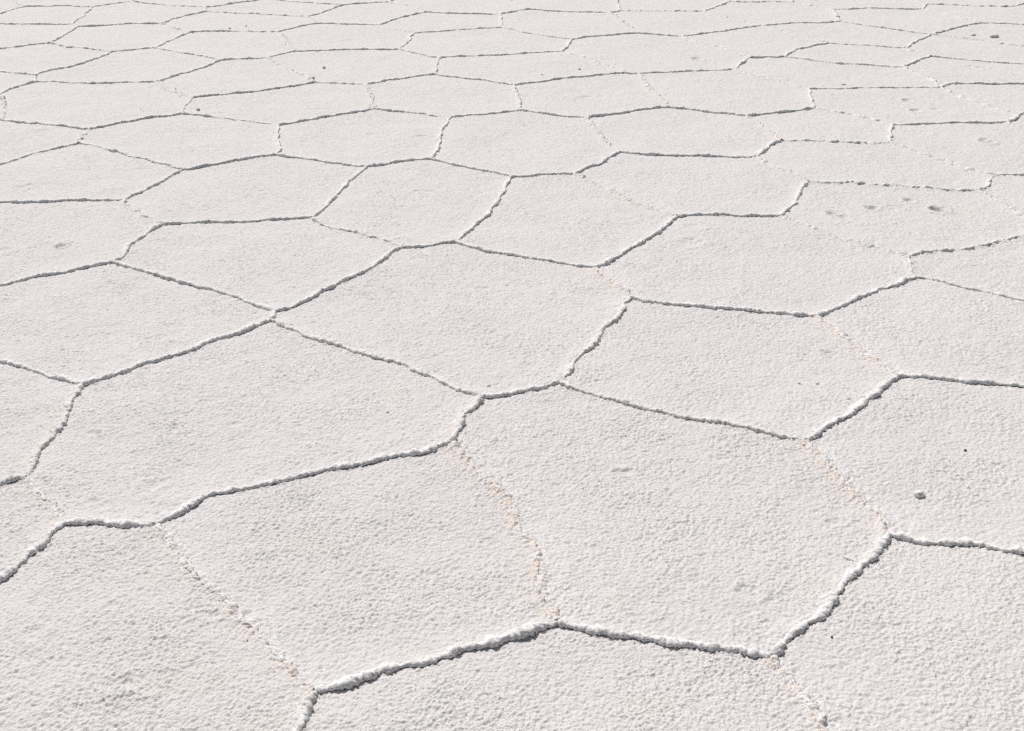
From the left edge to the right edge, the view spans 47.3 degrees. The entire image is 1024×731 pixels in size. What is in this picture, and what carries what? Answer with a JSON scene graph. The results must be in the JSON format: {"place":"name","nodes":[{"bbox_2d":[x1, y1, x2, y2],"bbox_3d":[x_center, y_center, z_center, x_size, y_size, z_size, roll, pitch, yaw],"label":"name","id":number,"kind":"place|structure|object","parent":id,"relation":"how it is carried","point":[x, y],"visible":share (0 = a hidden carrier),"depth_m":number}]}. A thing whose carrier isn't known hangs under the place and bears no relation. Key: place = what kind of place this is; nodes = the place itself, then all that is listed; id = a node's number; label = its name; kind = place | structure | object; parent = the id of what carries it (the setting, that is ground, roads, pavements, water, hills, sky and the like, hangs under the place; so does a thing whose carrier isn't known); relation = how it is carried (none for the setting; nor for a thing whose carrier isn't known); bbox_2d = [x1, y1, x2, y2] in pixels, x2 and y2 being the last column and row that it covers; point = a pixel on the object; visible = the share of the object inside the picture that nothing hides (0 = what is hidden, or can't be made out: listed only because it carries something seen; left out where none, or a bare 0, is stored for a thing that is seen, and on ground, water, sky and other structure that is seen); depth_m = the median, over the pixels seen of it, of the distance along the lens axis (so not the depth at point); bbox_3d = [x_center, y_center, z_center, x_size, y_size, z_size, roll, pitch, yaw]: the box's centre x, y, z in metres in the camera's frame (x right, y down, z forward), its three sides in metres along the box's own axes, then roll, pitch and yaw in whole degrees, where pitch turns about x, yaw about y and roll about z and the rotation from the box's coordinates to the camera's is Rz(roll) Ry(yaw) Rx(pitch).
{"place":"outdoors","nodes":[
{"label":"outdoors","id":0,"kind":"place"},
{"bbox_3d":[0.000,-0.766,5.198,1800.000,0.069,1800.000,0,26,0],"label":"ground","id":1,"kind":"structure","parent":0,"visible":0},
{"bbox_2d":[0,93,7,119],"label":"salt plate","id":2,"kind":"object","parent":1,"relation":"on","point":[3,103],"visible":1,"depth_m":6.55},
{"bbox_2d":[0,0,24,13],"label":"salt plate","id":3,"kind":"object","parent":1,"relation":"on","point":[7,5],"visible":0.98,"depth_m":9.58},
{"bbox_2d":[0,72,37,92],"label":"salt plate","id":4,"kind":"object","parent":1,"relation":"on","point":[9,81],"visible":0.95,"depth_m":7.12},
{"bbox_2d":[0,477,63,582],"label":"salt plate","id":5,"kind":"object","parent":1,"relation":"on","point":[31,523],"visible":0.98,"depth_m":2.84},
{"bbox_2d":[0,23,78,48],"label":"salt plate","id":6,"kind":"object","parent":1,"relation":"on","point":[16,35],"visible":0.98,"depth_m":8.46},
{"bbox_2d":[0,363,83,485],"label":"salt plate","id":7,"kind":"object","parent":1,"relation":"on","point":[35,408],"visible":1,"depth_m":3.32},
{"bbox_2d":[0,120,89,164],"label":"salt plate","id":8,"kind":"object","parent":1,"relation":"on","point":[18,141],"visible":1,"depth_m":5.94},
{"bbox_2d":[0,6,93,24],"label":"salt plate","id":9,"kind":"object","parent":1,"relation":"on","point":[58,15],"visible":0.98,"depth_m":9.14},
{"bbox_2d":[0,43,110,75],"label":"salt plate","id":10,"kind":"object","parent":1,"relation":"on","point":[36,59],"visible":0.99,"depth_m":7.71},
{"bbox_2d":[15,0,134,6],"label":"salt plate","id":11,"kind":"object","parent":1,"relation":"on","point":[50,3],"visible":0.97,"depth_m":9.70},
{"bbox_2d":[0,199,163,286],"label":"salt plate","id":12,"kind":"object","parent":1,"relation":"on","point":[47,239],"visible":0.99,"depth_m":4.67},
{"bbox_2d":[0,144,181,203],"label":"salt plate","id":13,"kind":"object","parent":1,"relation":"on","point":[78,172],"visible":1,"depth_m":5.37},
{"bbox_2d":[1,79,193,129],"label":"salt plate","id":14,"kind":"object","parent":1,"relation":"on","point":[82,106],"visible":0.99,"depth_m":6.60},
{"bbox_2d":[47,22,188,51],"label":"salt plate","id":15,"kind":"object","parent":1,"relation":"on","point":[123,37],"visible":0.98,"depth_m":8.36},
{"bbox_2d":[35,48,221,83],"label":"salt plate","id":16,"kind":"object","parent":1,"relation":"on","point":[149,65],"visible":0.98,"depth_m":7.45},
{"bbox_2d":[0,263,275,385],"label":"salt plate","id":17,"kind":"object","parent":1,"relation":"on","point":[87,326],"visible":0.99,"depth_m":3.91},
{"bbox_2d":[74,1,206,26],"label":"salt plate","id":18,"kind":"object","parent":1,"relation":"on","point":[130,12],"visible":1,"depth_m":9.21},
{"bbox_2d":[0,522,319,730],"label":"salt plate","id":19,"kind":"object","parent":1,"relation":"on","point":[113,628],"visible":1,"depth_m":2.42},
{"bbox_2d":[77,114,281,169],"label":"salt plate","id":20,"kind":"object","parent":1,"relation":"on","point":[186,142],"visible":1,"depth_m":5.91},
{"bbox_2d":[132,0,256,6],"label":"salt plate","id":21,"kind":"object","parent":1,"relation":"on","point":[202,3],"visible":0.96,"depth_m":9.71},
{"bbox_2d":[153,30,295,60],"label":"salt plate","id":22,"kind":"object","parent":1,"relation":"on","point":[228,45],"visible":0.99,"depth_m":8.10},
{"bbox_2d":[159,57,314,97],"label":"salt plate","id":23,"kind":"object","parent":1,"relation":"on","point":[225,77],"visible":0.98,"depth_m":7.16},
{"bbox_2d":[159,11,315,32],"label":"salt plate","id":24,"kind":"object","parent":1,"relation":"on","point":[213,21],"visible":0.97,"depth_m":8.87},
{"bbox_2d":[125,156,366,224],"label":"salt plate","id":25,"kind":"object","parent":1,"relation":"on","point":[266,188],"visible":0.98,"depth_m":5.16},
{"bbox_2d":[26,321,483,527],"bbox_3d":[-0.768,0.164,3.295,1.058,0.060,1.182,24,35,39],"label":"salt plate","id":26,"kind":"object","parent":1,"relation":"on","point":[164,440],"visible":1,"depth_m":3.27},
{"bbox_2d":[113,218,404,311],"bbox_3d":[-0.993,-0.441,4.523,1.039,0.055,0.815,16,31,30],"label":"salt plate","id":27,"kind":"object","parent":1,"relation":"on","point":[278,265],"visible":1,"depth_m":4.43},
{"bbox_2d":[206,0,343,16],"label":"salt plate","id":28,"kind":"object","parent":1,"relation":"on","point":[276,7],"visible":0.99,"depth_m":9.45},
{"bbox_2d":[180,83,376,125],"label":"salt plate","id":29,"kind":"object","parent":1,"relation":"on","point":[295,104],"visible":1,"depth_m":6.59},
{"bbox_2d":[279,0,392,4],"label":"salt plate","id":30,"kind":"object","parent":1,"relation":"on","point":[344,2],"visible":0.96,"depth_m":9.78},
{"bbox_2d":[279,24,414,51],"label":"salt plate","id":31,"kind":"object","parent":1,"relation":"on","point":[322,37],"visible":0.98,"depth_m":8.35},
{"bbox_2d":[270,50,441,83],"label":"salt plate","id":32,"kind":"object","parent":1,"relation":"on","point":[359,66],"visible":0.96,"depth_m":7.52},
{"bbox_2d":[161,441,559,693],"bbox_3d":[-0.342,0.452,2.715,0.842,0.056,0.833,-11,28,-21],"label":"salt plate","id":33,"kind":"object","parent":1,"relation":"on","point":[340,579],"visible":0.99,"depth_m":2.69},
{"bbox_2d":[275,109,450,166],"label":"salt plate","id":34,"kind":"object","parent":1,"relation":"on","point":[373,138],"visible":1,"depth_m":5.95},
{"bbox_2d":[308,1,426,24],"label":"salt plate","id":35,"kind":"object","parent":1,"relation":"on","point":[371,13],"visible":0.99,"depth_m":9.21},
{"bbox_2d":[311,159,512,247],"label":"salt plate","id":36,"kind":"object","parent":1,"relation":"on","point":[418,204],"visible":0.98,"depth_m":5.02},
{"bbox_2d":[382,12,502,32],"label":"salt plate","id":37,"kind":"object","parent":1,"relation":"on","point":[427,22],"visible":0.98,"depth_m":8.87},
{"bbox_2d":[367,75,521,117],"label":"salt plate","id":38,"kind":"object","parent":1,"relation":"on","point":[437,96],"visible":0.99,"depth_m":6.76},
{"bbox_2d":[271,243,631,398],"bbox_3d":[-0.138,-0.193,4.020,1.113,0.057,1.108,16,30,29],"label":"salt plate","id":39,"kind":"object","parent":1,"relation":"on","point":[464,319],"visible":0.99,"depth_m":3.94},
{"bbox_2d":[392,0,529,14],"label":"salt plate","id":40,"kind":"object","parent":1,"relation":"on","point":[490,7],"visible":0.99,"depth_m":9.55},
{"bbox_2d":[398,28,572,57],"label":"salt plate","id":41,"kind":"object","parent":1,"relation":"on","point":[482,42],"visible":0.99,"depth_m":8.15},
{"bbox_2d":[430,111,623,176],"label":"salt plate","id":42,"kind":"object","parent":1,"relation":"on","point":[521,144],"visible":0.98,"depth_m":5.84},
{"bbox_2d":[435,50,624,85],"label":"salt plate","id":43,"kind":"object","parent":1,"relation":"on","point":[518,69],"visible":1,"depth_m":7.44},
{"bbox_2d":[302,626,827,730],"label":"salt plate","id":44,"kind":"object","parent":1,"relation":"on","point":[557,678],"visible":1,"depth_m":2.31},
{"bbox_2d":[455,173,677,267],"bbox_3d":[0.277,-0.619,4.883,0.816,0.056,1.179,6,27,12],"label":"salt plate","id":45,"kind":"object","parent":1,"relation":"on","point":[579,220],"visible":0.98,"depth_m":4.79},
{"bbox_2d":[513,0,620,12],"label":"salt plate","id":46,"kind":"object","parent":1,"relation":"on","point":[601,6],"visible":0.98,"depth_m":9.57},
{"bbox_2d":[501,10,637,39],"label":"salt plate","id":47,"kind":"object","parent":1,"relation":"on","point":[569,25],"visible":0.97,"depth_m":8.81},
{"bbox_2d":[515,73,669,117],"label":"salt plate","id":48,"kind":"object","parent":1,"relation":"on","point":[603,95],"visible":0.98,"depth_m":6.76},
{"bbox_2d":[563,34,751,73],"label":"salt plate","id":49,"kind":"object","parent":1,"relation":"on","point":[638,53],"visible":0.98,"depth_m":7.85},
{"bbox_2d":[453,384,891,657],"bbox_3d":[0.407,0.323,2.977,0.936,0.055,1.302,-9,28,-17],"label":"salt plate","id":50,"kind":"object","parent":1,"relation":"on","point":[659,528],"visible":1,"depth_m":2.85},
{"bbox_2d":[842,555,852,560],"bbox_3d":[0.775,0.446,2.708,0.011,0.009,0.029,-17,31,-31],"label":"salt splinter","id":51,"kind":"object","parent":50,"relation":"on","point":[846,557],"visible":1,"depth_m":2.71},
{"bbox_2d":[618,0,729,11],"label":"salt plate","id":52,"kind":"object","parent":1,"relation":"on","point":[668,5],"visible":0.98,"depth_m":9.59},
{"bbox_2d":[590,108,780,157],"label":"salt plate","id":53,"kind":"object","parent":1,"relation":"on","point":[668,132],"visible":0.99,"depth_m":6.03},
{"bbox_2d":[613,10,760,35],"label":"salt plate","id":54,"kind":"object","parent":1,"relation":"on","point":[676,23],"visible":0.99,"depth_m":8.88},
{"bbox_2d":[576,153,808,217],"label":"salt plate","id":55,"kind":"object","parent":1,"relation":"on","point":[684,186],"visible":0.99,"depth_m":5.27},
{"bbox_2d":[640,68,815,115],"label":"salt plate","id":56,"kind":"object","parent":1,"relation":"on","point":[736,91],"visible":0.99,"depth_m":6.83},
{"bbox_2d":[559,300,900,440],"bbox_3d":[0.710,-0.009,3.647,0.954,0.057,0.890,10,28,20],"label":"salt plate","id":57,"kind":"object","parent":1,"relation":"on","point":[748,370],"visible":1,"depth_m":3.58},
{"bbox_2d":[596,215,916,316],"bbox_3d":[0.856,-0.371,4.385,1.124,0.053,1.029,-21,33,-36],"label":"salt plate","id":58,"kind":"object","parent":1,"relation":"on","point":[781,265],"visible":1,"depth_m":4.34},
{"bbox_2d":[685,25,828,57],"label":"salt plate","id":59,"kind":"object","parent":1,"relation":"on","point":[763,41],"visible":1,"depth_m":8.23},
{"bbox_2d":[728,0,793,1],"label":"salt plate","id":60,"kind":"object","parent":1,"relation":"on","point":[761,0],"visible":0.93,"depth_m":9.73},
{"bbox_2d":[707,1,840,25],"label":"salt plate","id":61,"kind":"object","parent":1,"relation":"on","point":[768,13],"visible":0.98,"depth_m":9.26},
{"bbox_2d":[748,107,894,143],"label":"salt plate","id":62,"kind":"object","parent":1,"relation":"on","point":[820,124],"visible":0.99,"depth_m":6.15},
{"bbox_2d":[737,57,944,89],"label":"salt plate","id":63,"kind":"object","parent":1,"relation":"on","point":[811,74],"visible":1,"depth_m":7.27},
{"bbox_2d":[761,22,931,47],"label":"salt plate","id":64,"kind":"object","parent":1,"relation":"on","point":[844,33],"visible":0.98,"depth_m":8.47},
{"bbox_2d":[784,43,931,67],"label":"salt plate","id":65,"kind":"object","parent":1,"relation":"on","point":[866,55],"visible":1,"depth_m":7.79},
{"bbox_2d":[794,0,926,9],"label":"salt plate","id":66,"kind":"object","parent":1,"relation":"on","point":[878,4],"visible":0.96,"depth_m":9.62},
{"bbox_2d":[759,140,993,192],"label":"salt plate","id":67,"kind":"object","parent":1,"relation":"on","point":[884,164],"visible":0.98,"depth_m":5.52},
{"bbox_2d":[778,538,1023,730],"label":"salt plate","id":68,"kind":"object","parent":1,"relation":"on","point":[928,638],"visible":1,"depth_m":2.43},
{"bbox_2d":[782,182,1023,255],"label":"salt plate","id":69,"kind":"object","parent":1,"relation":"on","point":[912,221],"visible":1,"depth_m":4.87},
{"bbox_2d":[835,8,980,33],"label":"salt plate","id":70,"kind":"object","parent":1,"relation":"on","point":[923,21],"visible":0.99,"depth_m":8.97},
{"bbox_2d":[810,87,1019,124],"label":"salt plate","id":71,"kind":"object","parent":1,"relation":"on","point":[912,106],"visible":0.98,"depth_m":6.55},
{"bbox_2d":[810,378,1023,554],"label":"salt plate","id":72,"kind":"object","parent":1,"relation":"on","point":[892,449],"visible":0.98,"depth_m":3.11},
{"bbox_2d":[913,490,924,497],"bbox_3d":[1.028,0.323,2.951,0.028,0.017,0.025,0,26,0],"label":"salt clod","id":73,"kind":"object","parent":72,"relation":"on","point":[919,493],"visible":1,"depth_m":2.94},
{"bbox_2d":[821,278,1023,387],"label":"salt plate","id":74,"kind":"object","parent":1,"relation":"on","point":[926,328],"visible":0.98,"depth_m":3.83},
{"bbox_2d":[892,120,1023,175],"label":"salt plate","id":75,"kind":"object","parent":1,"relation":"on","point":[997,149],"visible":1,"depth_m":5.85},
{"bbox_2d":[907,57,1023,86],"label":"salt plate","id":76,"kind":"object","parent":1,"relation":"on","point":[945,71],"visible":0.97,"depth_m":7.34},
{"bbox_2d":[909,34,1023,63],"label":"salt plate","id":77,"kind":"object","parent":1,"relation":"on","point":[947,47],"visible":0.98,"depth_m":7.96},
{"bbox_2d":[910,236,1023,300],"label":"salt plate","id":78,"kind":"object","parent":1,"relation":"on","point":[996,268],"visible":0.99,"depth_m":4.34},
{"bbox_2d":[920,0,1023,6],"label":"salt plate","id":79,"kind":"object","parent":1,"relation":"on","point":[1001,3],"visible":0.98,"depth_m":9.69},
{"bbox_2d":[924,4,1023,24],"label":"salt plate","id":80,"kind":"object","parent":1,"relation":"on","point":[999,15],"visible":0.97,"depth_m":9.28},
{"bbox_2d":[932,23,1023,45],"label":"salt plate","id":81,"kind":"object","parent":1,"relation":"on","point":[1012,34],"visible":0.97,"depth_m":8.52},
{"bbox_2d":[989,34,998,37],"bbox_3d":[3.448,-2.357,8.367,0.070,0.026,0.050,-14,30,-26],"label":"salt clod","id":82,"kind":"object","parent":81,"relation":"on","point":[994,35],"visible":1,"depth_m":8.36},
{"bbox_2d":[943,84,1023,114],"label":"salt plate","id":83,"kind":"object","parent":1,"relation":"on","point":[1010,97],"visible":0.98,"depth_m":6.82},
{"bbox_2d":[982,175,1023,214],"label":"salt plate","id":84,"kind":"object","parent":1,"relation":"on","point":[1008,190],"visible":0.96,"depth_m":5.18},
{"bbox_2d":[1010,114,1023,130],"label":"salt plate","id":85,"kind":"object","parent":1,"relation":"on","point":[1018,123],"visible":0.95,"depth_m":6.20}
]}

